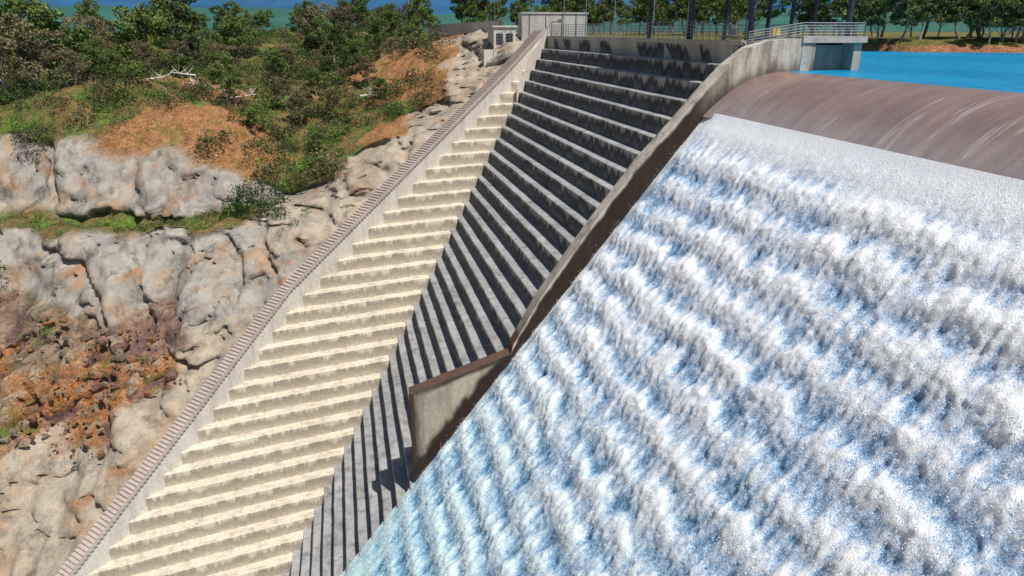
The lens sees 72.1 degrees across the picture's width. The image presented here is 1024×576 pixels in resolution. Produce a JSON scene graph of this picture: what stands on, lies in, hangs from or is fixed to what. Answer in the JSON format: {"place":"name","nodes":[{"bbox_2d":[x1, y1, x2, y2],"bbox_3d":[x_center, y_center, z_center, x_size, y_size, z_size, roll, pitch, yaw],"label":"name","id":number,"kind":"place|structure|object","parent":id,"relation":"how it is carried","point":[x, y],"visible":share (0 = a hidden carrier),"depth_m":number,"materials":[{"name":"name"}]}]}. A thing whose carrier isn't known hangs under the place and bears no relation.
{"place":"outdoors","nodes":[
{"label":"outdoors","id":0,"kind":"place"},
{"bbox_2d":[0,0,897,15],"bbox_3d":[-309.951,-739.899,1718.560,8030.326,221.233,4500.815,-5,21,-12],"label":"distant mountains","id":1,"kind":"structure","parent":0,"point":[440,6],"depth_m":2882.85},
{"bbox_2d":[0,29,1023,575],"bbox_3d":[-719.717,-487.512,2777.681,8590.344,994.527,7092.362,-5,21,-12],"label":"ground","id":2,"kind":"structure","parent":0,"point":[208,291],"depth_m":110.48,"materials":[{"name":"stone"}]},
{"bbox_2d":[0,13,40,101],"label":"gum tree","id":3,"kind":"object","parent":2,"relation":"on","point":[6,42],"visible":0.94,"depth_m":126.88,"materials":[{"name":"green plant"}]},
{"bbox_2d":[0,0,66,84],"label":"gum tree","id":4,"kind":"object","parent":2,"relation":"on","point":[28,8],"visible":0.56,"depth_m":149.06,"materials":[{"name":"green plant"}]},
{"bbox_2d":[8,25,84,83],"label":"gum tree","id":5,"kind":"object","parent":2,"relation":"on","point":[37,46],"visible":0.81,"depth_m":129.98,"materials":[{"name":"green plant"}]},
{"bbox_2d":[51,47,91,83],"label":"gum tree","id":6,"kind":"object","parent":2,"relation":"on","point":[70,59],"visible":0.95,"depth_m":127.02,"materials":[{"name":"green plant"}]},
{"bbox_2d":[37,22,109,76],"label":"gum tree","id":7,"kind":"object","parent":2,"relation":"on","point":[75,36],"visible":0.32,"depth_m":155.77,"materials":[{"name":"green plant"}]},
{"bbox_2d":[59,17,101,37],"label":"gum tree","id":8,"kind":"object","parent":2,"relation":"on","point":[65,21],"visible":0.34,"depth_m":215.11,"materials":[{"name":"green plant"}]},
{"bbox_2d":[68,38,111,78],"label":"gum tree","id":9,"kind":"object","parent":2,"relation":"on","point":[92,54],"visible":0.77,"depth_m":130.89,"materials":[{"name":"green plant"}]},
{"bbox_2d":[73,0,107,33],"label":"gum tree","id":10,"kind":"object","parent":2,"relation":"on","point":[83,11],"visible":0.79,"depth_m":269.20,"materials":[{"name":"green plant"}]},
{"bbox_2d":[0,310,181,459],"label":"scattered rocks","id":11,"kind":"object","parent":2,"relation":"on","point":[117,349],"visible":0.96,"depth_m":97.79,"materials":[{"name":"stone"}]},
{"bbox_2d":[71,13,111,44],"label":"gum tree","id":12,"kind":"object","parent":2,"relation":"on","point":[97,25],"visible":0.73,"depth_m":214.56,"materials":[{"name":"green plant"}]},
{"bbox_2d":[95,49,122,73],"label":"gum tree","id":13,"kind":"object","parent":2,"relation":"on","point":[110,53],"visible":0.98,"depth_m":128.55,"materials":[{"name":"green plant"}]},
{"bbox_2d":[124,40,160,69],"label":"gum tree","id":14,"kind":"object","parent":2,"relation":"on","point":[142,47],"visible":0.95,"depth_m":132.20,"materials":[{"name":"green plant"}]},
{"bbox_2d":[110,1,181,70],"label":"gum tree","id":15,"kind":"object","parent":2,"relation":"on","point":[156,22],"visible":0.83,"depth_m":170.10,"materials":[{"name":"green plant"}]},
{"bbox_2d":[0,179,311,399],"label":"bush","id":16,"kind":"object","parent":2,"relation":"on","point":[239,208],"visible":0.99,"depth_m":114.41,"materials":[{"name":"green plant"}]},
{"bbox_2d":[132,0,217,65],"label":"gum tree","id":17,"kind":"object","parent":2,"relation":"on","point":[186,25],"visible":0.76,"depth_m":178.50,"materials":[{"name":"green plant"}]},
{"bbox_2d":[164,39,200,69],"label":"gum tree","id":18,"kind":"object","parent":2,"relation":"on","point":[183,48],"visible":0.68,"depth_m":150.80,"materials":[{"name":"green plant"}]},
{"bbox_2d":[171,53,197,77],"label":"gum tree","id":19,"kind":"object","parent":2,"relation":"on","point":[182,58],"visible":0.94,"depth_m":141.58,"materials":[{"name":"green plant"}]},
{"bbox_2d":[182,35,211,60],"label":"gum tree","id":20,"kind":"object","parent":2,"relation":"on","point":[194,47],"visible":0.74,"depth_m":191.16,"materials":[{"name":"green plant"}]},
{"bbox_2d":[195,13,209,32],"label":"gum tree","id":21,"kind":"object","parent":2,"relation":"on","point":[205,18],"visible":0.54,"depth_m":288.04,"materials":[{"name":"green plant"}]},
{"bbox_2d":[208,5,232,21],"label":"gum tree","id":22,"kind":"object","parent":2,"relation":"on","point":[222,12],"visible":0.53,"depth_m":266.04,"materials":[{"name":"green plant"}]},
{"bbox_2d":[206,50,235,79],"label":"gum tree","id":23,"kind":"object","parent":2,"relation":"on","point":[222,62],"visible":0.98,"depth_m":148.58,"materials":[{"name":"green plant"}]},
{"bbox_2d":[203,43,242,74],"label":"gum tree","id":24,"kind":"object","parent":2,"relation":"on","point":[213,47],"visible":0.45,"depth_m":155.53,"materials":[{"name":"green plant"}]},
{"bbox_2d":[0,24,456,235],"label":"shrubs","id":25,"kind":"object","parent":2,"relation":"on","point":[20,89],"visible":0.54,"depth_m":134.22,"materials":[{"name":"green plant"}]},
{"bbox_2d":[212,21,245,53],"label":"gum tree","id":26,"kind":"object","parent":2,"relation":"on","point":[233,36],"visible":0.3,"depth_m":202.43,"materials":[{"name":"green plant"}]},
{"bbox_2d":[216,71,249,103],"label":"gum tree","id":27,"kind":"object","parent":2,"relation":"on","point":[236,84],"visible":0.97,"depth_m":133.91,"materials":[{"name":"green plant"}]},
{"bbox_2d":[221,1,250,25],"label":"gum tree","id":28,"kind":"object","parent":2,"relation":"on","point":[235,7],"visible":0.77,"depth_m":243.59,"materials":[{"name":"green plant"}]},
{"bbox_2d":[218,13,258,57],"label":"gum tree","id":29,"kind":"object","parent":2,"relation":"on","point":[237,26],"visible":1,"depth_m":191.82,"materials":[{"name":"green plant"}]},
{"bbox_2d":[239,106,266,131],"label":"gum tree","id":30,"kind":"object","parent":2,"relation":"on","point":[252,112],"visible":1,"depth_m":129.40,"materials":[{"name":"green plant"}]},
{"bbox_2d":[251,10,275,29],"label":"gum tree","id":31,"kind":"object","parent":2,"relation":"on","point":[264,16],"visible":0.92,"depth_m":278.02,"materials":[{"name":"green plant"}]},
{"bbox_2d":[262,48,290,79],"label":"gum tree","id":32,"kind":"object","parent":2,"relation":"on","point":[274,59],"visible":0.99,"depth_m":149.66,"materials":[{"name":"green plant"}]},
{"bbox_2d":[268,46,295,71],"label":"gum tree","id":33,"kind":"object","parent":2,"relation":"on","point":[288,57],"visible":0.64,"depth_m":158.97,"materials":[{"name":"green plant"}]},
{"bbox_2d":[266,76,300,108],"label":"gum tree","id":34,"kind":"object","parent":2,"relation":"on","point":[278,86],"visible":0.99,"depth_m":140.53,"materials":[{"name":"green plant"}]},
{"bbox_2d":[283,89,312,127],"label":"gum tree","id":35,"kind":"object","parent":2,"relation":"on","point":[301,109],"visible":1,"depth_m":135.72,"materials":[{"name":"green plant"}]},
{"bbox_2d":[55,31,542,575],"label":"abutment side wall","id":36,"kind":"structure","parent":2,"relation":"on","point":[91,553],"depth_m":100.07,"materials":[{"name":"concrete"}]},
{"bbox_2d":[293,0,319,20],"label":"gum tree","id":37,"kind":"object","parent":2,"relation":"on","point":[305,3],"visible":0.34,"depth_m":237.50,"materials":[{"name":"green plant"}]},
{"bbox_2d":[89,70,524,575],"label":"stepped apron","id":38,"kind":"object","parent":2,"relation":"on","point":[246,483],"visible":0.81,"depth_m":98.32,"materials":[{"name":"concrete"}]},
{"bbox_2d":[290,8,324,34],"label":"gum tree","id":39,"kind":"object","parent":2,"relation":"on","point":[301,14],"visible":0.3,"depth_m":207.84,"materials":[{"name":"green plant"}]},
{"bbox_2d":[299,25,320,48],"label":"gum tree","id":40,"kind":"object","parent":2,"relation":"on","point":[306,30],"visible":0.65,"depth_m":201.59,"materials":[{"name":"green plant"}]},
{"bbox_2d":[295,2,334,46],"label":"gum tree","id":41,"kind":"object","parent":2,"relation":"on","point":[314,11],"visible":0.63,"depth_m":204.05,"materials":[{"name":"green plant"}]},
{"bbox_2d":[299,67,330,95],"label":"gum tree","id":42,"kind":"object","parent":2,"relation":"on","point":[313,76],"visible":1,"depth_m":146.43,"materials":[{"name":"green plant"}]},
{"bbox_2d":[304,127,328,154],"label":"gum tree","id":43,"kind":"object","parent":2,"relation":"on","point":[315,135],"visible":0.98,"depth_m":129.30,"materials":[{"name":"green plant"}]},
{"bbox_2d":[308,17,333,46],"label":"gum tree","id":44,"kind":"object","parent":2,"relation":"on","point":[320,30],"visible":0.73,"depth_m":198.65,"materials":[{"name":"green plant"}]},
{"bbox_2d":[318,88,343,118],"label":"gum tree","id":45,"kind":"object","parent":2,"relation":"on","point":[330,93],"visible":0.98,"depth_m":140.01,"materials":[{"name":"green plant"}]},
{"bbox_2d":[318,23,345,67],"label":"gum tree","id":46,"kind":"object","parent":2,"relation":"on","point":[327,45],"visible":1,"depth_m":166.92,"materials":[{"name":"green plant"}]},
{"bbox_2d":[326,4,356,32],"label":"gum tree","id":47,"kind":"object","parent":2,"relation":"on","point":[339,12],"visible":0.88,"depth_m":218.54,"materials":[{"name":"green plant"}]},
{"bbox_2d":[331,27,359,62],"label":"gum tree","id":48,"kind":"object","parent":2,"relation":"on","point":[351,34],"visible":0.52,"depth_m":173.95,"materials":[{"name":"green plant"}]},
{"bbox_2d":[343,38,373,72],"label":"gum tree","id":49,"kind":"object","parent":2,"relation":"on","point":[353,49],"visible":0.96,"depth_m":155.14,"materials":[{"name":"green plant"}]},
{"bbox_2d":[342,0,376,35],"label":"gum tree","id":50,"kind":"object","parent":2,"relation":"on","point":[359,9],"visible":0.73,"depth_m":229.41,"materials":[{"name":"green plant"}]},
{"bbox_2d":[352,55,376,85],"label":"gum tree","id":51,"kind":"object","parent":2,"relation":"on","point":[363,65],"visible":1,"depth_m":149.33,"materials":[{"name":"green plant"}]},
{"bbox_2d":[371,76,390,98],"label":"gum tree","id":52,"kind":"object","parent":2,"relation":"on","point":[377,81],"visible":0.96,"depth_m":141.81,"materials":[{"name":"green plant"}]},
{"bbox_2d":[364,15,398,58],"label":"gum tree","id":53,"kind":"object","parent":2,"relation":"on","point":[379,34],"visible":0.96,"depth_m":165.79,"materials":[{"name":"green plant"}]},
{"bbox_2d":[381,36,401,60],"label":"gum tree","id":54,"kind":"object","parent":2,"relation":"on","point":[391,43],"visible":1,"depth_m":159.00,"materials":[{"name":"green plant"}]},
{"bbox_2d":[379,9,411,47],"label":"gum tree","id":55,"kind":"object","parent":2,"relation":"on","point":[398,17],"visible":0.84,"depth_m":179.16,"materials":[{"name":"green plant"}]},
{"bbox_2d":[395,4,419,29],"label":"gum tree","id":56,"kind":"object","parent":2,"relation":"on","point":[403,10],"visible":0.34,"depth_m":264.24,"materials":[{"name":"green plant"}]},
{"bbox_2d":[399,23,425,44],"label":"gum tree","id":57,"kind":"object","parent":2,"relation":"on","point":[412,27],"visible":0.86,"depth_m":165.90,"materials":[{"name":"green plant"}]},
{"bbox_2d":[405,0,436,32],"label":"gum tree","id":58,"kind":"object","parent":2,"relation":"on","point":[413,14],"visible":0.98,"depth_m":202.18,"materials":[{"name":"green plant"}]},
{"bbox_2d":[450,0,464,22],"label":"gum tree","id":59,"kind":"object","parent":2,"relation":"on","point":[459,14],"visible":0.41,"depth_m":306.08,"materials":[{"name":"green plant"}]},
{"bbox_2d":[452,0,475,17],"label":"gum tree","id":60,"kind":"object","parent":2,"relation":"on","point":[465,4],"visible":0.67,"depth_m":293.38,"materials":[{"name":"green plant"}]},
{"bbox_2d":[428,21,501,38],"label":"road retaining wall","id":61,"kind":"structure","parent":2,"relation":"on","point":[460,28],"depth_m":177.62,"materials":[{"name":"concrete"}]},
{"bbox_2d":[463,1,489,22],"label":"gum tree","id":62,"kind":"object","parent":2,"relation":"on","point":[478,13],"visible":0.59,"depth_m":286.36,"materials":[{"name":"green plant"}]},
{"bbox_2d":[474,0,508,20],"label":"gum tree","id":63,"kind":"object","parent":2,"relation":"on","point":[480,5],"visible":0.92,"depth_m":218.51,"materials":[{"name":"green plant"}]},
{"bbox_2d":[482,26,517,66],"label":"control hut","id":64,"kind":"object","parent":2,"relation":"on","point":[493,31],"visible":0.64,"depth_m":140.64,"materials":[{"name":"concrete"}]},
{"bbox_2d":[281,39,742,575],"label":"stepped dam face","id":65,"kind":"object","parent":2,"relation":"on","point":[581,130],"visible":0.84,"depth_m":91.43},
{"bbox_2d":[516,25,548,102],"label":"abutment ramp wall","id":66,"kind":"structure","parent":65,"relation":"on","point":[537,54],"depth_m":132.18,"materials":[{"name":"concrete"}]},
{"bbox_2d":[408,38,815,481],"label":"training wall","id":67,"kind":"structure","parent":65,"relation":"attached to","point":[441,405],"depth_m":70.95,"materials":[{"name":"concrete"}]},
{"bbox_2d":[547,36,842,69],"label":"dam crest roadway","id":68,"kind":"structure","parent":65,"relation":"on","point":[827,57],"depth_m":80.14,"materials":[{"name":"concrete"}]},
{"bbox_2d":[547,20,747,40],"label":"crest fence","id":69,"kind":"object","parent":68,"relation":"on","point":[653,25],"visible":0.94,"depth_m":86.51,"materials":[{"name":"metal"}]},
{"bbox_2d":[590,24,804,39],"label":"crest fence","id":70,"kind":"object","parent":68,"relation":"on","point":[695,30],"visible":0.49,"depth_m":106.19,"materials":[{"name":"metal"}]},
{"bbox_2d":[647,0,854,43],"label":"steel gantry","id":71,"kind":"object","parent":68,"relation":"on","point":[751,9],"visible":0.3,"depth_m":79.10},
{"bbox_2d":[747,22,866,44],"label":"handrail","id":72,"kind":"object","parent":68,"relation":"on","point":[826,28],"visible":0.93,"depth_m":69.15,"materials":[{"name":"metal"}]},
{"bbox_2d":[510,2,530,19],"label":"gum tree","id":73,"kind":"object","parent":2,"relation":"on","point":[519,5],"visible":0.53,"depth_m":272.61,"materials":[{"name":"green plant"}]},
{"bbox_2d":[517,12,588,41],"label":"small building","id":74,"kind":"structure","parent":2,"relation":"on","point":[529,22],"depth_m":144.96,"materials":[{"name":"concrete"}]},
{"bbox_2d":[551,0,579,11],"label":"gum tree","id":75,"kind":"object","parent":2,"relation":"on","point":[568,3],"visible":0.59,"depth_m":252.95,"materials":[{"name":"green plant"}]},
{"bbox_2d":[569,0,598,19],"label":"gum tree","id":76,"kind":"object","parent":2,"relation":"on","point":[580,5],"visible":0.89,"depth_m":233.96,"materials":[{"name":"green plant"}]},
{"bbox_2d":[595,0,630,33],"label":"gum tree","id":77,"kind":"object","parent":2,"relation":"on","point":[618,8],"visible":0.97,"depth_m":257.43,"materials":[{"name":"green plant"}]},
{"bbox_2d":[609,3,633,33],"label":"gum tree","id":78,"kind":"object","parent":2,"relation":"on","point":[625,21],"visible":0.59,"depth_m":276.20,"materials":[{"name":"green plant"}]},
{"bbox_2d":[635,0,667,34],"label":"gum tree","id":79,"kind":"object","parent":2,"relation":"on","point":[660,11],"visible":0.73,"depth_m":232.89,"materials":[{"name":"green plant"}]},
{"bbox_2d":[657,0,680,33],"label":"gum tree","id":80,"kind":"object","parent":2,"relation":"on","point":[674,17],"visible":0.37,"depth_m":256.17,"materials":[{"name":"green plant"}]},
{"bbox_2d":[667,0,687,33],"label":"gum tree","id":81,"kind":"object","parent":2,"relation":"on","point":[672,8],"visible":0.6,"depth_m":243.80,"materials":[{"name":"green plant"}]},
{"bbox_2d":[682,0,709,34],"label":"gum tree","id":82,"kind":"object","parent":2,"relation":"on","point":[700,15],"visible":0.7,"depth_m":226.87,"materials":[{"name":"green plant"}]},
{"bbox_2d":[685,0,721,34],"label":"gum tree","id":83,"kind":"object","parent":2,"relation":"on","point":[708,14],"visible":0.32,"depth_m":233.23,"materials":[{"name":"green plant"}]},
{"bbox_2d":[716,0,747,23],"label":"gum tree","id":84,"kind":"object","parent":2,"relation":"on","point":[736,15],"visible":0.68,"depth_m":231.21,"materials":[{"name":"green plant"}]},
{"bbox_2d":[731,0,778,35],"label":"gum tree","id":85,"kind":"object","parent":2,"relation":"on","point":[762,4],"visible":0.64,"depth_m":165.85,"materials":[{"name":"green plant"}]},
{"bbox_2d":[772,0,808,35],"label":"gum tree","id":86,"kind":"object","parent":2,"relation":"on","point":[798,8],"visible":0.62,"depth_m":159.70,"materials":[{"name":"green plant"}]},
{"bbox_2d":[794,1,828,35],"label":"gum tree","id":87,"kind":"object","parent":2,"relation":"on","point":[810,13],"visible":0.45,"depth_m":155.09,"materials":[{"name":"green plant"}]},
{"bbox_2d":[797,0,834,35],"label":"gum tree","id":88,"kind":"object","parent":2,"relation":"on","point":[821,13],"visible":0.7,"depth_m":153.41,"materials":[{"name":"green plant"}]},
{"bbox_2d":[821,2,860,35],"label":"gum tree","id":89,"kind":"object","parent":2,"relation":"on","point":[839,9],"visible":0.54,"depth_m":144.25,"materials":[{"name":"green plant"}]},
{"bbox_2d":[831,0,882,35],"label":"gum tree","id":90,"kind":"object","parent":2,"relation":"on","point":[843,14],"visible":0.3,"depth_m":143.55,"materials":[{"name":"green plant"}]},
{"bbox_2d":[854,0,907,40],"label":"gum tree","id":91,"kind":"object","parent":2,"relation":"on","point":[885,8],"visible":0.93,"depth_m":136.97,"materials":[{"name":"green plant"}]},
{"bbox_2d":[788,51,1023,92],"bbox_3d":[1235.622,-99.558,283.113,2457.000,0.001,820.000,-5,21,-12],"label":"reservoir","id":92,"kind":"object","parent":2,"relation":"on","point":[997,71],"depth_m":72.81,"materials":[{"name":"liquid"}]},
{"bbox_2d":[754,36,867,70],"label":"crest pier","id":93,"kind":"structure","parent":92,"relation":"in","point":[851,52],"depth_m":69.84,"materials":[{"name":"concrete"}]},
{"bbox_2d":[893,0,933,40],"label":"gum tree","id":94,"kind":"object","parent":2,"relation":"on","point":[899,10],"visible":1,"depth_m":132.40,"materials":[{"name":"green plant"}]},
{"bbox_2d":[890,1,940,36],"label":"gum tree","id":95,"kind":"object","parent":2,"relation":"on","point":[903,23],"visible":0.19,"depth_m":154.36,"materials":[{"name":"green plant"}]},
{"bbox_2d":[910,0,946,39],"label":"gum tree","id":96,"kind":"object","parent":2,"relation":"on","point":[933,10],"visible":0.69,"depth_m":134.23,"materials":[{"name":"green plant"}]},
{"bbox_2d":[913,0,958,36],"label":"gum tree","id":97,"kind":"object","parent":2,"relation":"on","point":[928,21],"visible":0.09,"depth_m":141.81,"materials":[{"name":"green plant"}]},
{"bbox_2d":[922,0,962,36],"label":"gum tree","id":98,"kind":"object","parent":2,"relation":"on","point":[942,20],"visible":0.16,"depth_m":162.10,"materials":[{"name":"green plant"}]},
{"bbox_2d":[940,0,982,38],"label":"gum tree","id":99,"kind":"object","parent":2,"relation":"on","point":[961,9],"visible":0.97,"depth_m":134.24,"materials":[{"name":"green plant"}]},
{"bbox_2d":[967,0,1020,44],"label":"gum tree","id":100,"kind":"object","parent":2,"relation":"on","point":[988,6],"visible":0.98,"depth_m":127.56,"materials":[{"name":"green plant"}]},
{"bbox_2d":[984,3,1022,41],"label":"gum tree","id":101,"kind":"object","parent":2,"relation":"on","point":[1008,12],"visible":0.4,"depth_m":128.06,"materials":[{"name":"green plant"}]},
{"bbox_2d":[984,0,1023,41],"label":"gum tree","id":102,"kind":"object","parent":2,"relation":"on","point":[1012,10],"visible":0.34,"depth_m":128.98,"materials":[{"name":"green plant"}]},
{"bbox_2d":[995,0,1023,42],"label":"gum tree","id":103,"kind":"object","parent":2,"relation":"on","point":[1021,5],"visible":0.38,"depth_m":129.10,"materials":[{"name":"green plant"}]},
{"bbox_2d":[15,4,1023,32],"bbox_3d":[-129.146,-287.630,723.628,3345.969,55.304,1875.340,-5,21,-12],"label":"wooded hills","id":104,"kind":"structure","parent":0,"point":[281,19],"depth_m":1161.30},
{"bbox_2d":[340,114,1023,575],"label":"cascading water","id":105,"kind":"structure","parent":0,"point":[976,544],"depth_m":44.05,"materials":[{"name":"liquid"}]},
{"bbox_2d":[350,122,1023,575],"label":"spray","id":106,"kind":"object","parent":105,"relation":"on","point":[704,380],"visible":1,"depth_m":48.29,"materials":[{"name":"liquid"}]},
{"bbox_2d":[703,72,1023,179],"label":"spillway crest water","id":107,"kind":"structure","parent":0,"point":[977,129],"depth_m":48.76,"materials":[{"name":"liquid"}]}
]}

